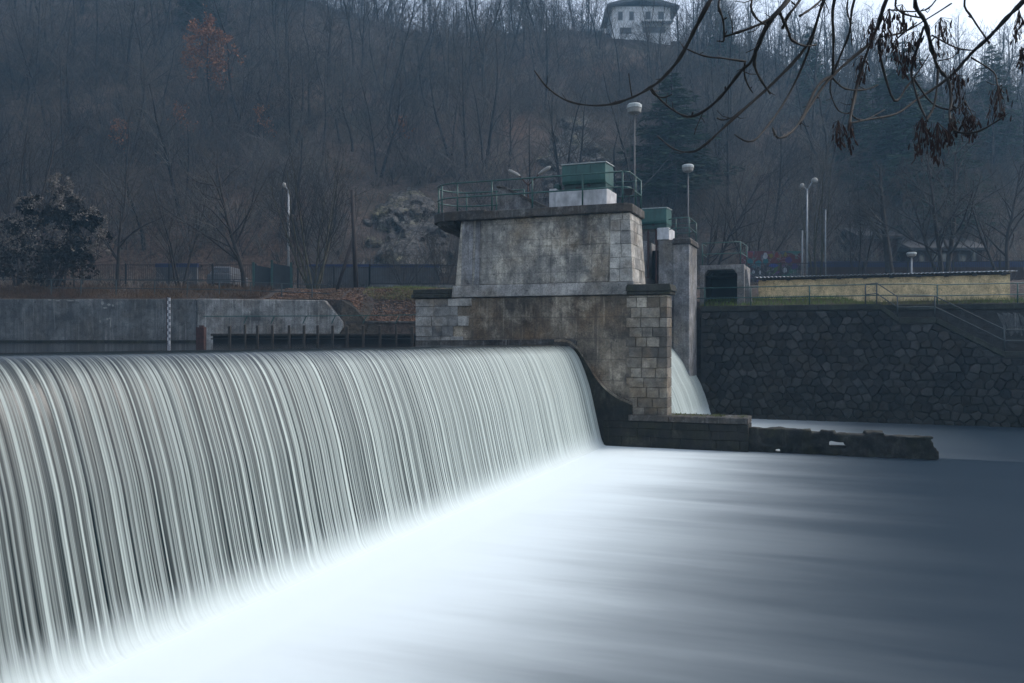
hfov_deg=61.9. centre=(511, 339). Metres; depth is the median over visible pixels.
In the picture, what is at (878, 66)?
bare tree
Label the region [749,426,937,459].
ruined wall
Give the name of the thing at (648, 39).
bare tree
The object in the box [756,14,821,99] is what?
bare tree
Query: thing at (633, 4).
hilltop villa
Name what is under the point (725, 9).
bare tree
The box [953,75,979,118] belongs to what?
bare tree
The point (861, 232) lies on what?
bare tree
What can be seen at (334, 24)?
bare tree
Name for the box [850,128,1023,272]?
bare tree
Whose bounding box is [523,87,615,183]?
bare tree
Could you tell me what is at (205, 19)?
bare tree
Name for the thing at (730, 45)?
bare tree
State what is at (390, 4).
bare tree
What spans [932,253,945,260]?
window
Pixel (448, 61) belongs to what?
bare tree
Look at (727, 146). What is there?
bare tree
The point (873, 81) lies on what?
bare tree
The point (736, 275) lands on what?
concrete portal
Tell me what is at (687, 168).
drum lamp
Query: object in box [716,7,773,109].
bare tree
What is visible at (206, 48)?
tree
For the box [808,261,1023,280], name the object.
roadside barrier
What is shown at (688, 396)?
waterfall
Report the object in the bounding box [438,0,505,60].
bare tree
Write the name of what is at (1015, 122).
bare tree
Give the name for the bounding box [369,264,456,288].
iron fence
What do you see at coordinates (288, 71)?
bare tree
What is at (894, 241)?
bare tree
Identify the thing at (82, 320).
concrete river wall
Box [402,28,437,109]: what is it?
bare tree
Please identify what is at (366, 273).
roadside barrier
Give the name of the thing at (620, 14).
window
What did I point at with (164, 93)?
bare tree
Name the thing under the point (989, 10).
sky
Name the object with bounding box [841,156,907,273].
bare tree
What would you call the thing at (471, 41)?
bare tree
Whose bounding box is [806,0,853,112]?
bare tree
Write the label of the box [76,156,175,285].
bare tree
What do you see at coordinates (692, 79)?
bare tree
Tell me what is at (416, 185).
brushwood
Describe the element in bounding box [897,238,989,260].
house
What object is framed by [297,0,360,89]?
bare tree
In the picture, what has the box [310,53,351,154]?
bare tree
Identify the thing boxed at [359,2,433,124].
bare tree
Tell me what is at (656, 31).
window
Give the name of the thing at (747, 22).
bare tree
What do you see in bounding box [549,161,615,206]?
winch housing
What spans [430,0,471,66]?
bare tree
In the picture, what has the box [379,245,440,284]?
shrub
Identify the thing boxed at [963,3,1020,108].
bare tree
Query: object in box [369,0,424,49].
bare tree
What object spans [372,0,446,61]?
bare tree
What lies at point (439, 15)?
bare tree
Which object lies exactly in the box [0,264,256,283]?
iron fence
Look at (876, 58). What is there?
bare tree
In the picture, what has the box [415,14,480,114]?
bare tree
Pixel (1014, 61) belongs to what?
bare tree
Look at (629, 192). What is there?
floodlight
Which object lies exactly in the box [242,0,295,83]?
bare tree
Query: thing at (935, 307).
stair railing
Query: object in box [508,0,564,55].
bare tree
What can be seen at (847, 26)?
bare tree
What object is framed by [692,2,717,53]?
bare tree
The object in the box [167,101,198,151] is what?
rust sapling
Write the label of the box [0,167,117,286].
seeded shrub
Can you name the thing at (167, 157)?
bare tree
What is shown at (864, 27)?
bare tree
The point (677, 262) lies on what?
gate pier
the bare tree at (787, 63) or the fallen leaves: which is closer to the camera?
the fallen leaves
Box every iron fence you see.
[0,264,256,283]
[297,265,369,287]
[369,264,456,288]
[739,260,1023,279]
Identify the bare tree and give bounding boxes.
[66,93,175,250]
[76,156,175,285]
[88,52,172,163]
[91,0,164,77]
[114,69,223,213]
[130,38,214,163]
[130,152,232,288]
[135,135,280,286]
[172,0,276,118]
[185,0,226,60]
[216,21,313,146]
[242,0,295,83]
[253,133,377,288]
[255,0,295,42]
[261,0,312,58]
[265,18,323,147]
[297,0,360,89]
[306,0,381,67]
[309,51,374,151]
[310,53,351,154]
[313,0,353,46]
[327,0,387,78]
[329,54,435,177]
[334,0,379,60]
[349,11,411,91]
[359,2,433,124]
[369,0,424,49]
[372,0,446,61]
[375,0,395,31]
[375,4,455,94]
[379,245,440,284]
[383,0,420,24]
[398,0,463,53]
[401,39,498,155]
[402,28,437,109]
[414,0,451,39]
[415,0,460,85]
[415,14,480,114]
[419,3,459,34]
[422,225,459,284]
[423,0,503,82]
[423,27,481,179]
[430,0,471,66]
[433,14,474,107]
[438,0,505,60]
[439,31,534,169]
[444,0,488,25]
[452,2,499,97]
[454,0,477,17]
[455,0,512,103]
[457,0,520,75]
[473,5,495,66]
[475,66,549,166]
[476,0,504,47]
[476,0,535,57]
[478,44,529,120]
[491,2,521,81]
[499,1,550,79]
[501,0,547,57]
[503,0,540,51]
[505,0,568,62]
[506,104,558,197]
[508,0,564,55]
[511,65,603,186]
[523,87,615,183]
[525,1,577,110]
[536,0,578,72]
[550,1,590,22]
[565,0,591,37]
[569,50,683,206]
[570,0,616,48]
[581,0,636,94]
[588,114,642,202]
[590,0,604,24]
[614,0,681,90]
[614,23,704,143]
[624,0,681,81]
[637,25,702,108]
[637,30,701,97]
[655,0,712,78]
[661,17,709,88]
[678,39,734,117]
[679,0,733,69]
[683,53,733,153]
[683,150,795,264]
[685,0,780,148]
[686,0,754,81]
[689,149,832,282]
[690,58,772,219]
[691,45,752,162]
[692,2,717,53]
[692,70,737,171]
[692,86,757,177]
[701,0,733,47]
[702,0,739,59]
[703,0,737,59]
[706,0,736,30]
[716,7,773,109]
[720,6,763,78]
[723,19,778,87]
[732,0,764,43]
[737,3,766,63]
[748,39,786,102]
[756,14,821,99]
[758,0,868,139]
[762,0,842,79]
[767,22,814,106]
[770,2,821,56]
[772,0,808,58]
[774,131,884,275]
[783,0,829,75]
[788,62,881,216]
[795,51,885,194]
[801,34,873,139]
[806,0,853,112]
[810,63,864,151]
[813,9,852,82]
[814,25,858,104]
[818,10,894,115]
[821,0,869,83]
[823,158,914,274]
[827,10,899,116]
[828,17,863,76]
[830,0,883,72]
[834,44,886,108]
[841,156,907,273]
[842,2,891,61]
[842,22,858,86]
[845,25,898,88]
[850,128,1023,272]
[856,16,911,96]
[858,51,894,122]
[864,12,895,103]
[864,78,891,140]
[871,35,931,101]
[901,23,944,77]
[907,138,1023,270]
[908,41,955,108]
[919,67,975,130]
[921,30,988,125]
[924,70,978,155]
[927,66,1006,153]
[935,35,986,110]
[945,8,981,68]
[952,44,1023,193]
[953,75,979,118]
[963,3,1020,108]
[963,15,1023,117]
[973,26,992,86]
[977,23,1017,104]
[986,77,1023,175]
[987,19,1023,119]
[994,23,1022,81]
[1001,32,1023,96]
[1003,45,1023,162]
[1003,64,1023,131]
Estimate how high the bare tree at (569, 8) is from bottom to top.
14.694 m
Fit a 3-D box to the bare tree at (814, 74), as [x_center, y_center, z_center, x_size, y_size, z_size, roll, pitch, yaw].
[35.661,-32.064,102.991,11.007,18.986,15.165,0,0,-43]
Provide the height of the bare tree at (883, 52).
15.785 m
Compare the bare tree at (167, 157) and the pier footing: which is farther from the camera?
the bare tree at (167, 157)
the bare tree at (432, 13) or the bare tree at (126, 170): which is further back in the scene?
the bare tree at (432, 13)
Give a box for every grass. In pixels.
[0,280,279,298]
[364,285,451,299]
[700,294,1023,305]
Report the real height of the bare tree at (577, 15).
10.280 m
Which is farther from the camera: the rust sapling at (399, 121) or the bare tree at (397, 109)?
the rust sapling at (399, 121)
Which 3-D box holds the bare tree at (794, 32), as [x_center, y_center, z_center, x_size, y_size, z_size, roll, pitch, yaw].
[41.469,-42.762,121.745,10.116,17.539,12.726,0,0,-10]
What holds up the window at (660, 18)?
in the hilltop villa
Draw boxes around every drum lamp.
[627,102,641,204]
[682,164,693,237]
[906,252,916,272]
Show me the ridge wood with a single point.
(769, 7)
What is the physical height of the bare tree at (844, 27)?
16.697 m
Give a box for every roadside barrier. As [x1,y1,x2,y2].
[155,263,198,287]
[307,264,438,286]
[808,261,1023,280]
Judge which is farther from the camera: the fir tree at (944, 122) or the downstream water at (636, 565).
the fir tree at (944, 122)
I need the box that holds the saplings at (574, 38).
[0,0,1023,273]
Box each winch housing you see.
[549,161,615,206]
[641,207,674,239]
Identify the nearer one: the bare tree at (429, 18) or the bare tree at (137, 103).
the bare tree at (137, 103)
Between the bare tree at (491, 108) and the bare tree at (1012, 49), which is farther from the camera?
the bare tree at (1012, 49)
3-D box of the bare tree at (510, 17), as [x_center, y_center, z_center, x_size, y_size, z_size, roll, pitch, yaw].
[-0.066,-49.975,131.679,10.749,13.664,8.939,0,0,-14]
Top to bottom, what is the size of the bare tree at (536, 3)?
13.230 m
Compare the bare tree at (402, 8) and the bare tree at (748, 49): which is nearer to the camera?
the bare tree at (748, 49)
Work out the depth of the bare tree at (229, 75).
97.39 m
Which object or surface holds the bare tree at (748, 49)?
on the hillside
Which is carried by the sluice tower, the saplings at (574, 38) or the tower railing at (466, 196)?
the tower railing at (466, 196)
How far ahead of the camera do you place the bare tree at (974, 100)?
98.64 m
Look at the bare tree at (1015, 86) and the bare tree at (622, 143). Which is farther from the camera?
the bare tree at (1015, 86)
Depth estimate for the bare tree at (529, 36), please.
120.15 m
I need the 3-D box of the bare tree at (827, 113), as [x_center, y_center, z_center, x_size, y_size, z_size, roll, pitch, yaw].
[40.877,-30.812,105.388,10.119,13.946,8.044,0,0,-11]
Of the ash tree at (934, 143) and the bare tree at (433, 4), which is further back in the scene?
the bare tree at (433, 4)
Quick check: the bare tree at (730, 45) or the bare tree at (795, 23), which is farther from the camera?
the bare tree at (795, 23)
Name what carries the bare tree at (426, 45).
on the hillside
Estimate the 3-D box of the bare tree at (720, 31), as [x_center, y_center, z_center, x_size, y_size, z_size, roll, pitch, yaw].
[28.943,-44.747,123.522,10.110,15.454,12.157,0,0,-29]
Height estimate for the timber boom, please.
2.317 m
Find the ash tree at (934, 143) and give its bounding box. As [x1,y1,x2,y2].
[534,0,1023,167]
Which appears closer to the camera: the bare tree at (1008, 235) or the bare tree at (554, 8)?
the bare tree at (1008, 235)
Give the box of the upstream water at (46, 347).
[0,343,547,352]
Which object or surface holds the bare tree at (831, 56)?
on the hillside
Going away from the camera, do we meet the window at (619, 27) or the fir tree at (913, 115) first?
the fir tree at (913, 115)
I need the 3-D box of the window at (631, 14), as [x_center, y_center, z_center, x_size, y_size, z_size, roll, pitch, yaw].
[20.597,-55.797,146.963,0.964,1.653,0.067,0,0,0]
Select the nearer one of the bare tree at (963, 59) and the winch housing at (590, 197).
the winch housing at (590, 197)
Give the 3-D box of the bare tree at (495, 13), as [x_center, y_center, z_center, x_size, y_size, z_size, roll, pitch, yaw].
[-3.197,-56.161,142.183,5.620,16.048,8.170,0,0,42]
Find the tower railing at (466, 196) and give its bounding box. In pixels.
[437,171,622,212]
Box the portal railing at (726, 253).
[702,241,746,265]
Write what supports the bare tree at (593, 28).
on the hillside
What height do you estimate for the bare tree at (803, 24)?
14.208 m
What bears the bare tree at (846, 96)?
on the hillside
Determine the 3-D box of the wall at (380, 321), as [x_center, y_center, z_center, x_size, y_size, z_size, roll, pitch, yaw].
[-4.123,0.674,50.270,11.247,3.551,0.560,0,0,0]
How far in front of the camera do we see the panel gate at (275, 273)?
57.19 m
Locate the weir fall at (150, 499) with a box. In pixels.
[0,344,605,682]
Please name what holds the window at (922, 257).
in the house at (964, 253)
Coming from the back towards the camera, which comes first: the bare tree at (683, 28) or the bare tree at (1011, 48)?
the bare tree at (1011, 48)
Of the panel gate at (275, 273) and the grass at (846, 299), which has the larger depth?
the panel gate at (275, 273)
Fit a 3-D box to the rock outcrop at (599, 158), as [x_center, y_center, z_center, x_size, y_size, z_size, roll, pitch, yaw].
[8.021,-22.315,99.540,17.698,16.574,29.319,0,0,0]
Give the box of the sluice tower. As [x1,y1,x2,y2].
[411,203,676,442]
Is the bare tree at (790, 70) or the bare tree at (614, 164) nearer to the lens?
the bare tree at (614, 164)
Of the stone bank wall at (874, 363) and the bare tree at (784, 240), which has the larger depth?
the bare tree at (784, 240)
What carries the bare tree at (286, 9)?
on the hillside
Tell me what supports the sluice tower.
on the pier footing
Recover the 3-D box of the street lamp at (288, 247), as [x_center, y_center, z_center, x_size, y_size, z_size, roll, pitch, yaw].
[-15.906,-7.154,60.000,0.559,7.822,0.440,0,0,0]
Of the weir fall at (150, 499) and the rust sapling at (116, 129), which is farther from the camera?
the rust sapling at (116, 129)
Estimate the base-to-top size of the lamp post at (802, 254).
4.089 m
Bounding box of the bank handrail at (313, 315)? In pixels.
[203,314,415,323]
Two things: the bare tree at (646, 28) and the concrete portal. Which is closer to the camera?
the concrete portal
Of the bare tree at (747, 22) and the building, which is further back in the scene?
the bare tree at (747, 22)
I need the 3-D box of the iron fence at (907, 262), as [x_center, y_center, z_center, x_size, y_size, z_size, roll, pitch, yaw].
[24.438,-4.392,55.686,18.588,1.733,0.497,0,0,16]
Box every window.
[618,11,622,20]
[619,27,631,33]
[629,11,633,20]
[642,26,665,33]
[645,11,650,19]
[658,11,663,19]
[918,254,924,260]
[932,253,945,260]
[958,254,966,260]
[971,251,976,260]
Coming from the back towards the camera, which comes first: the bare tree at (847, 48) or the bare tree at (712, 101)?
the bare tree at (847, 48)
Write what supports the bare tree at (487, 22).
on the hillside
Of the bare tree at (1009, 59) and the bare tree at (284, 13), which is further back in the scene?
the bare tree at (1009, 59)
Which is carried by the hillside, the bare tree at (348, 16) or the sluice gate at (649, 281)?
the bare tree at (348, 16)
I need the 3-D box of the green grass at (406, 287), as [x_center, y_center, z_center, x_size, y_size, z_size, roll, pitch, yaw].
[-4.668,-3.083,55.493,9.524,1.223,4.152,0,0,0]
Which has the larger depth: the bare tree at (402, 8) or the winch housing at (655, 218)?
the bare tree at (402, 8)
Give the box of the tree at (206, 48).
[180,4,245,129]
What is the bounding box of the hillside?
[0,0,1023,382]
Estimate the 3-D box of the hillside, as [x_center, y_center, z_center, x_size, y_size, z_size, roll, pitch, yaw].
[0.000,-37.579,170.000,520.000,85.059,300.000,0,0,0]
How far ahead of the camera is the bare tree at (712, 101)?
91.49 m
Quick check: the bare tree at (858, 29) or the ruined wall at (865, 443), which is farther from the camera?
the bare tree at (858, 29)
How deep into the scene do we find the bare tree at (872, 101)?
98.92 m
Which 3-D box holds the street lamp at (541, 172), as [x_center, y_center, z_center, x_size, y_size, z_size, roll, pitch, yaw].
[0.717,-6.132,35.357,1.888,2.025,0.170,0,0,21]
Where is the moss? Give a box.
[668,412,743,417]
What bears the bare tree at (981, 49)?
on the hillside
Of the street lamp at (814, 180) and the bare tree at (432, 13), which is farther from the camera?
the bare tree at (432, 13)
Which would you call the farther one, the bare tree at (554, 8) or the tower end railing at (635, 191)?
the bare tree at (554, 8)
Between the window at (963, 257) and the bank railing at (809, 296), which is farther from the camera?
the window at (963, 257)
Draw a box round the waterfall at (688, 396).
[670,347,710,414]
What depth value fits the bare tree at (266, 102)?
93.70 m
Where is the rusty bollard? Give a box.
[196,325,205,342]
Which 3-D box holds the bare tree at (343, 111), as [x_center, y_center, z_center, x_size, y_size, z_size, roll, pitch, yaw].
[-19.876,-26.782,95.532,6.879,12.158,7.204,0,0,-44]
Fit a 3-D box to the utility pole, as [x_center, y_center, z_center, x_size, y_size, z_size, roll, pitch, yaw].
[-10.730,-6.241,55.371,1.590,6.981,0.333,0,0,-12]
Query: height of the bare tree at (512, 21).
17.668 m
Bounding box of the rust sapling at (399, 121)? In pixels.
[386,115,414,153]
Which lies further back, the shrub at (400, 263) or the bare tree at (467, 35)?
the bare tree at (467, 35)
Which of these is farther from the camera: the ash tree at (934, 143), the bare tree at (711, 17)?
the bare tree at (711, 17)
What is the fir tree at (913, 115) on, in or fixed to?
on the hillside
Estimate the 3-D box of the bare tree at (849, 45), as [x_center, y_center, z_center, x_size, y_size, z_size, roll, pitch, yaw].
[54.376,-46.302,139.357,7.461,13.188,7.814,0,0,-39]
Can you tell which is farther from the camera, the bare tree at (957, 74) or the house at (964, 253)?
the bare tree at (957, 74)
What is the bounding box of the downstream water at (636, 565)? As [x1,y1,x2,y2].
[74,419,1023,682]
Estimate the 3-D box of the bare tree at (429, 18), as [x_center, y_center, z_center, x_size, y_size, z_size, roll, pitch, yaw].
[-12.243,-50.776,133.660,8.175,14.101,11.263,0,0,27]
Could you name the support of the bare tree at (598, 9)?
on the hillside
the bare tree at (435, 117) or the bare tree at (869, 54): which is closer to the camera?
the bare tree at (435, 117)
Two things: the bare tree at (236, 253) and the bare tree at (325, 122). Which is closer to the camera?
the bare tree at (236, 253)
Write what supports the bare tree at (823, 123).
on the hillside
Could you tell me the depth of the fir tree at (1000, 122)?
100.82 m
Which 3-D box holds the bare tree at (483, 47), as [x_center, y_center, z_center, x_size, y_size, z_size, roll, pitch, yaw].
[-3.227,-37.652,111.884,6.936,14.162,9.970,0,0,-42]
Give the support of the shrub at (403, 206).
on the hillside
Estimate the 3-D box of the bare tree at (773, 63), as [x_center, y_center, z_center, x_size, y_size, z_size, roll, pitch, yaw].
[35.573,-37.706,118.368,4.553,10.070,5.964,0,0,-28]
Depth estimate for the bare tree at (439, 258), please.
65.82 m
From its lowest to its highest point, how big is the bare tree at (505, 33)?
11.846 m
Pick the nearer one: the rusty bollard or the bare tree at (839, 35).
the rusty bollard
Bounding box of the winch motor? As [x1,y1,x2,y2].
[553,184,561,189]
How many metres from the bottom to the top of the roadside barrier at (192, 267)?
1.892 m
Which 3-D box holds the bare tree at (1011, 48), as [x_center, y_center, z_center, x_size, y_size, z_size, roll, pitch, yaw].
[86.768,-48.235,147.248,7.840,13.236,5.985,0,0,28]
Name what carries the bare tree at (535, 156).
on the hillside
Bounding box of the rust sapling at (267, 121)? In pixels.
[249,104,276,148]
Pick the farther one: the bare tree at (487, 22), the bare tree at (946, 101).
the bare tree at (487, 22)
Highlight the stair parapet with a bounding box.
[496,185,546,209]
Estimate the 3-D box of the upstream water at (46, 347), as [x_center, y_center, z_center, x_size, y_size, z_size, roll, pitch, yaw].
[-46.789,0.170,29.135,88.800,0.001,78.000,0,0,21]
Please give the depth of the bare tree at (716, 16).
129.52 m
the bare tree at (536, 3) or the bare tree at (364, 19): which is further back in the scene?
the bare tree at (536, 3)
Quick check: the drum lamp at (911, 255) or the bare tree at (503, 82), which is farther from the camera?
the bare tree at (503, 82)
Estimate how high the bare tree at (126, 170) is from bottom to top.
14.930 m
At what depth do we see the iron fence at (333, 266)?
58.20 m
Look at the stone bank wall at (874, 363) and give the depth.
40.91 m
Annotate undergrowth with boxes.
[0,0,1023,289]
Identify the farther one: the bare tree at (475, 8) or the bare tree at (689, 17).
the bare tree at (475, 8)
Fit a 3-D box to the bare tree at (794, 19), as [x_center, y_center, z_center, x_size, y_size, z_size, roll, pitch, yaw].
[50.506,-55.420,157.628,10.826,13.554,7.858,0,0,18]
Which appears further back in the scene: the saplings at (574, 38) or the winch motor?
the saplings at (574, 38)
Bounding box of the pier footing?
[603,413,751,451]
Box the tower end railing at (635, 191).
[614,171,641,208]
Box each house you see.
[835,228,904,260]
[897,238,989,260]
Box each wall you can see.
[0,299,196,351]
[197,299,343,342]
[346,321,415,322]
[700,303,1023,427]
[739,251,800,281]
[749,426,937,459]
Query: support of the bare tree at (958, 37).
on the hillside
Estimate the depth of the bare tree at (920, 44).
152.47 m
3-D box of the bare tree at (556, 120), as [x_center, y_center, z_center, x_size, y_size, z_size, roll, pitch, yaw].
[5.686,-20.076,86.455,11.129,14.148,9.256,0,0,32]
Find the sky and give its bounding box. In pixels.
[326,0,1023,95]
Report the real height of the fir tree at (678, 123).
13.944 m
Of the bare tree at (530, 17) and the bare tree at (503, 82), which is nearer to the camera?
the bare tree at (503, 82)
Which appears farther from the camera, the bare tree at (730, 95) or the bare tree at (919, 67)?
the bare tree at (919, 67)
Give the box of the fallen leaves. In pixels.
[264,287,452,320]
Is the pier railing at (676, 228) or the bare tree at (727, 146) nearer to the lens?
the pier railing at (676, 228)
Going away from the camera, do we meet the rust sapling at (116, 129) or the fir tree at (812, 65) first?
the rust sapling at (116, 129)
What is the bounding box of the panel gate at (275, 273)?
[252,260,292,289]
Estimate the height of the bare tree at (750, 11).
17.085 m
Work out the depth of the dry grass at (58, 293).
52.93 m
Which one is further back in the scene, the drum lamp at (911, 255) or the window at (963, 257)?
the window at (963, 257)
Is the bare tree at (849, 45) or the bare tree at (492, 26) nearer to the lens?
the bare tree at (492, 26)
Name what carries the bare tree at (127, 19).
on the hillside
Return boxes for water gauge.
[166,298,169,343]
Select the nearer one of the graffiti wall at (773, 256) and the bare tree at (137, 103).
the graffiti wall at (773, 256)
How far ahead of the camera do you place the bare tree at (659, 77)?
97.38 m
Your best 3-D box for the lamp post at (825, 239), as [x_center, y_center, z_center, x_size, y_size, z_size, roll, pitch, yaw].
[22.340,-6.631,61.000,0.260,5.515,0.120,0,0,0]
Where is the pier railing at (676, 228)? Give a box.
[668,217,696,241]
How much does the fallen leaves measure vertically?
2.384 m
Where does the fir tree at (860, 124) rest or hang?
on the hillside
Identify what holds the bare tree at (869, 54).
on the hillside
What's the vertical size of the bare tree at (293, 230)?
10.880 m
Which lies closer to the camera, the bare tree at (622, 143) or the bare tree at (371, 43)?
the bare tree at (622, 143)
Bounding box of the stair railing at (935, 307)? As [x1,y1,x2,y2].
[865,283,1023,350]
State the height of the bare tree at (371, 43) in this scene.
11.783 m
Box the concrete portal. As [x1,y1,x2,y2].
[700,264,751,304]
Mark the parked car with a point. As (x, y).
(222, 272)
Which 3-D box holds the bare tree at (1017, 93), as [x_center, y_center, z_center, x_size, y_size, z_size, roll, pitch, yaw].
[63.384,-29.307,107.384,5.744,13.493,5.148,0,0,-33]
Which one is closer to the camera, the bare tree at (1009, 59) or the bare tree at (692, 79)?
the bare tree at (692, 79)
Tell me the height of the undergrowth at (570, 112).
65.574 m
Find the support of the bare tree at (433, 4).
on the hillside
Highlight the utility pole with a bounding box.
[336,190,358,288]
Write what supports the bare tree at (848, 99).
on the hillside
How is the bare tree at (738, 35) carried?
on the hillside
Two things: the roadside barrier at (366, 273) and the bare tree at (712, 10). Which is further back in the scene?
the bare tree at (712, 10)
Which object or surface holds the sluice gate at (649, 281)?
attached to the gate pier
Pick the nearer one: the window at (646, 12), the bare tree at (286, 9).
the bare tree at (286, 9)
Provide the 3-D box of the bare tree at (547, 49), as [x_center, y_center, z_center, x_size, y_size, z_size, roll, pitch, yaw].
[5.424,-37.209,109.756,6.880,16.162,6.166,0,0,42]
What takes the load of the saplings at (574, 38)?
on the hillside
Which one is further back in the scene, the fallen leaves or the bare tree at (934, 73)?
the bare tree at (934, 73)
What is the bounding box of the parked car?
[207,267,247,287]
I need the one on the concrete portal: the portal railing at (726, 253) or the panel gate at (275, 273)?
the portal railing at (726, 253)
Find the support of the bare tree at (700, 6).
on the hillside
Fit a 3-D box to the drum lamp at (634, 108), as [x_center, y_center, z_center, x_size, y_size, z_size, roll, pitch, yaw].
[6.955,-7.865,48.500,0.865,11.148,0.865,0,0,0]
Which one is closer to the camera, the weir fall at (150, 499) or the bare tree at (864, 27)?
the weir fall at (150, 499)
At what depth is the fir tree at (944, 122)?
79.86 m
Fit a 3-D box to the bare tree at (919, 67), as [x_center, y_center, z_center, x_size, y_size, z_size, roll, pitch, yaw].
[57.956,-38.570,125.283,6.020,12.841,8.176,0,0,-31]
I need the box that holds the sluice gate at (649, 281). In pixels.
[645,230,658,283]
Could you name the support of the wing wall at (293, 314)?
on the hillside
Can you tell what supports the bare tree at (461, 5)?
on the hillside
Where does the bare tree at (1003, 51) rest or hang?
on the hillside
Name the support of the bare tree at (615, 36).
on the hillside
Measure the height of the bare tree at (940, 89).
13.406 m
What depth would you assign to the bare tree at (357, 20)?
121.98 m
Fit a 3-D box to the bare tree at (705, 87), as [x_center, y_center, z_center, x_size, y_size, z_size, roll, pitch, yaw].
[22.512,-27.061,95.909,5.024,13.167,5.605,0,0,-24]
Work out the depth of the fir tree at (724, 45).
125.18 m
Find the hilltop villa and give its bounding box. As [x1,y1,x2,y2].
[600,0,679,44]
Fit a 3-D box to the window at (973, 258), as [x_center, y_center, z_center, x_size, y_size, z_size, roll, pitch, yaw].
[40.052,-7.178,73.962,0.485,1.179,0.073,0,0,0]
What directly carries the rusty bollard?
in the upstream water at (46, 347)
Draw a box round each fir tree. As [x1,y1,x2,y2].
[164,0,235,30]
[615,71,744,209]
[695,11,745,78]
[788,24,836,117]
[822,91,896,186]
[845,38,974,211]
[888,103,1003,237]
[958,44,1023,171]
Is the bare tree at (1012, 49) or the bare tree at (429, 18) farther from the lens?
the bare tree at (429, 18)
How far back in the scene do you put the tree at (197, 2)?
124.92 m
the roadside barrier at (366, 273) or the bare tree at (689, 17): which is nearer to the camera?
the roadside barrier at (366, 273)
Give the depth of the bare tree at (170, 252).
57.91 m
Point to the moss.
(720, 415)
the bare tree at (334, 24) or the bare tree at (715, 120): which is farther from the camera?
the bare tree at (334, 24)
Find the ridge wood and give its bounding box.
[306,0,1023,95]
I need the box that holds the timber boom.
[211,324,416,348]
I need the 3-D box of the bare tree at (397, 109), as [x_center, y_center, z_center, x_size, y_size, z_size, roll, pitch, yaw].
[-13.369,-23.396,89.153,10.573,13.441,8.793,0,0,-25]
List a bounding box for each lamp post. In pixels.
[799,229,802,277]
[822,208,826,274]
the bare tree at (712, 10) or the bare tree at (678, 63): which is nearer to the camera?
the bare tree at (678, 63)
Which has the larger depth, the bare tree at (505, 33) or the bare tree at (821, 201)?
the bare tree at (505, 33)
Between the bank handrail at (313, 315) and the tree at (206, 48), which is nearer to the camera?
the bank handrail at (313, 315)
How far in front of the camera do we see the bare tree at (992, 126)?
94.85 m
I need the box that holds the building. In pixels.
[754,270,1015,301]
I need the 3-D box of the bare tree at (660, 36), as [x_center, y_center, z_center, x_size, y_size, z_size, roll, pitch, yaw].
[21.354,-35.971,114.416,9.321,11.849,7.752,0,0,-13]
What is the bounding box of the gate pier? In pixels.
[643,238,698,375]
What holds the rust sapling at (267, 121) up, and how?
on the hillside
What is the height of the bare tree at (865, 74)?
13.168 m
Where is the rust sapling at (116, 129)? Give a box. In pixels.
[107,117,131,168]
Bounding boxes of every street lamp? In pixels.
[282,182,289,265]
[508,166,550,197]
[800,177,817,275]
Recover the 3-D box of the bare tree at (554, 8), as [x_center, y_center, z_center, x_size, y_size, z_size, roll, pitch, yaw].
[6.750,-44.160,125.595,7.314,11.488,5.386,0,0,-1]
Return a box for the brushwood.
[0,7,1023,283]
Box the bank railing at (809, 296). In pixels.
[697,282,1023,305]
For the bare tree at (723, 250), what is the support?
on the hillside
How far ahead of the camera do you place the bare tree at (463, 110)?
90.08 m
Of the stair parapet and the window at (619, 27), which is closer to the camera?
the stair parapet
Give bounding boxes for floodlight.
[624,188,634,202]
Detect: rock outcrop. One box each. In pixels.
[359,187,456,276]
[535,112,631,197]
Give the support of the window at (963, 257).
in the house at (964, 253)
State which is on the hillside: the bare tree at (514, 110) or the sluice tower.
the bare tree at (514, 110)
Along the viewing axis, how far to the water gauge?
40.00 m

